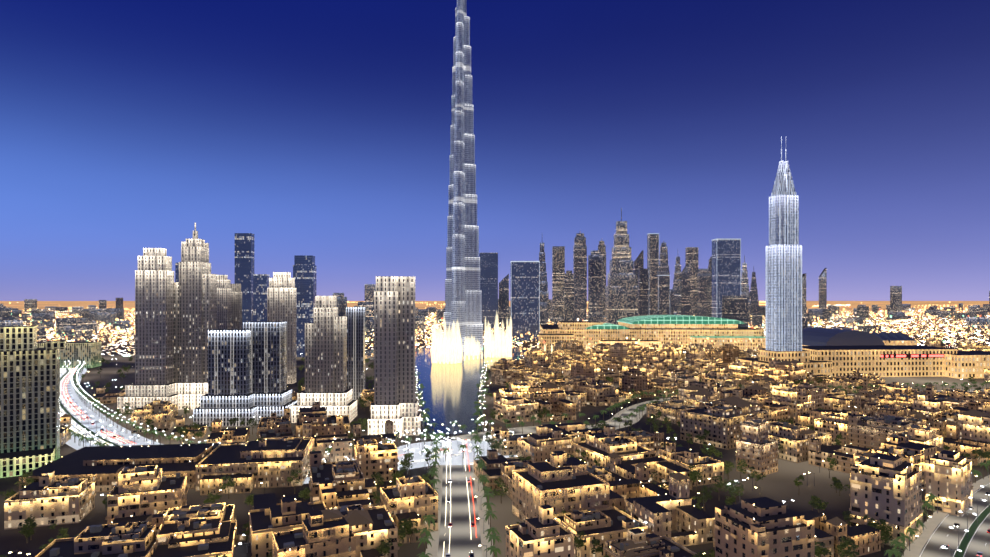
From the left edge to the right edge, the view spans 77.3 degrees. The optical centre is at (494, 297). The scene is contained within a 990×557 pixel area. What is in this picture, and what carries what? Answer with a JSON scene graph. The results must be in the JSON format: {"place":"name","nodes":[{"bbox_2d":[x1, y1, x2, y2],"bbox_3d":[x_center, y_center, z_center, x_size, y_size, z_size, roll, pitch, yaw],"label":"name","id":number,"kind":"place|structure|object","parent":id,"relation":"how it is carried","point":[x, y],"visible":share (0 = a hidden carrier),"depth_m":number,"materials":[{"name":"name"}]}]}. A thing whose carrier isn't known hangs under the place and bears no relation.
{"place":"outdoors","nodes":[
{"label":"outdoors","id":0,"kind":"place"},
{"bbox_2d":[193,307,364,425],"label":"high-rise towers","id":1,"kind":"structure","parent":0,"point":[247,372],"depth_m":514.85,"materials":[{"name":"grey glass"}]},
{"bbox_2d":[365,348,590,433],"bbox_3d":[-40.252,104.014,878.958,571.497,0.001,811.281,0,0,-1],"label":"lake","id":2,"kind":"structure","parent":0,"point":[450,392],"depth_m":717.78,"materials":[{"name":"blue liquid"}]},
{"bbox_2d":[430,311,586,363],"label":"fountain","id":3,"kind":"object","parent":2,"relation":"on","point":[496,345],"visible":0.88,"depth_m":1056.16,"materials":[{"name":"white liquid"}]},
{"bbox_2d":[0,301,989,556],"bbox_3d":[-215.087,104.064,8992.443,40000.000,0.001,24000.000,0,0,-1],"label":"ground","id":4,"kind":"structure","parent":0,"point":[780,485],"depth_m":467.73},
{"bbox_2d":[0,326,100,477],"bbox_3d":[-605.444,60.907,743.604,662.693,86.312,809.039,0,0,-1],"label":"hotel block","id":5,"kind":"structure","parent":4,"relation":"on","point":[30,366],"depth_m":377.98,"materials":[{"name":"beige concrete"}]},
{"bbox_2d":[117,223,420,437],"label":"high-rise towers","id":6,"kind":"structure","parent":4,"relation":"on","point":[175,322],"depth_m":572.05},
{"bbox_2d":[175,233,740,356],"bbox_3d":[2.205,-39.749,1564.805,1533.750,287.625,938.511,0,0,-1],"label":"glass skyscrapers","id":7,"kind":"structure","parent":4,"relation":"on","point":[525,284],"depth_m":1497.01,"materials":[{"name":"glass"}]},
{"bbox_2d":[444,0,482,351],"bbox_3d":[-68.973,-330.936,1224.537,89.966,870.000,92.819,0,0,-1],"label":"skyscraper","id":8,"kind":"structure","parent":4,"relation":"on","point":[463,299],"depth_m":1218.91,"materials":[{"name":"silver metal"}]},
{"bbox_2d":[0,208,989,340],"bbox_3d":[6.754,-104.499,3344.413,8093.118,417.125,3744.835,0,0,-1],"label":"distant skyscrapers","id":9,"kind":"structure","parent":4,"relation":"on","point":[626,292],"depth_m":2409.70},
{"bbox_2d":[0,356,989,556],"bbox_3d":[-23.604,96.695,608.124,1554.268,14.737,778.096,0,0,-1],"label":"trees","id":10,"kind":"object","parent":4,"relation":"on","point":[405,524],"visible":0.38,"depth_m":326.68,"materials":[{"name":"green plant"}]},
{"bbox_2d":[4,338,989,556],"bbox_3d":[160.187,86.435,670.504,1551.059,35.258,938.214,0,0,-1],"label":"low-rise buildings","id":11,"kind":"structure","parent":4,"relation":"on","point":[590,498],"depth_m":335.97,"materials":[{"name":"beige"}]},
{"bbox_2d":[9,301,989,351],"bbox_3d":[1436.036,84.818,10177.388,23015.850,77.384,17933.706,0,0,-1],"label":"city lights","id":12,"kind":"object","parent":4,"relation":"on","point":[433,315],"visible":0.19,"depth_m":1905.75},
{"bbox_2d":[25,340,977,547],"bbox_3d":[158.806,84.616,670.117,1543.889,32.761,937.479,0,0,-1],"label":"street lights","id":13,"kind":"object","parent":4,"relation":"on","point":[549,438],"visible":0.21,"depth_m":378.56},
{"bbox_2d":[68,363,989,556],"bbox_3d":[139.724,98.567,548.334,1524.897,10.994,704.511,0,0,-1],"label":"boulevard palms","id":14,"kind":"object","parent":4,"relation":"on","point":[494,550],"visible":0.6,"depth_m":416.68,"materials":[{"name":"green plant"}]},
{"bbox_2d":[586,315,916,345],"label":"mall hall","id":15,"kind":"structure","parent":4,"relation":"on","point":[816,336],"depth_m":956.07,"materials":[{"name":"teal glass"}]},
{"bbox_2d":[538,321,989,378],"bbox_3d":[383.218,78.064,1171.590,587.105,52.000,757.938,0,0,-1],"label":"shopping mall","id":16,"kind":"structure","parent":4,"relation":"on","point":[868,359],"depth_m":883.58},
{"bbox_2d":[881,354,943,357],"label":"mall sign","id":17,"kind":"object","parent":16,"relation":"on","point":[912,355],"visible":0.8,"depth_m":815.53,"materials":[{"name":"red"}]},
{"bbox_2d":[738,136,831,379],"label":"skyscraper","id":18,"kind":"structure","parent":4,"relation":"on","point":[784,295],"depth_m":792.90,"materials":[{"name":"silver metal"}]},
{"bbox_2d":[0,0,989,300],"label":"sky","id":19,"kind":"structure","parent":0,"point":[320,129],"materials":[{"name":"blue"}]},
{"bbox_2d":[60,368,989,556],"bbox_3d":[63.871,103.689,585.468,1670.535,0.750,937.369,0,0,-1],"label":"roads","id":20,"kind":"structure","parent":0,"point":[463,509],"depth_m":326.87,"materials":[{"name":"grey asphalt"}]},
{"bbox_2d":[950,526,967,555],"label":"street lamp","id":21,"kind":"object","parent":20,"relation":"on","point":[958,538],"visible":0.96,"depth_m":249.24,"materials":[{"name":"silver metal"}]},
{"bbox_2d":[959,510,975,537],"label":"street lamp","id":22,"kind":"object","parent":20,"relation":"on","point":[967,520],"visible":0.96,"depth_m":267.99,"materials":[{"name":"silver metal"}]},
{"bbox_2d":[969,497,985,522],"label":"street lamp","id":23,"kind":"object","parent":20,"relation":"on","point":[977,507],"visible":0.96,"depth_m":286.24,"materials":[{"name":"silver metal"}]},
{"bbox_2d":[977,551,982,556],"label":"car","id":24,"kind":"object","parent":20,"relation":"on","point":[979,554],"visible":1,"depth_m":248.62,"materials":[{"name":"white paint"}]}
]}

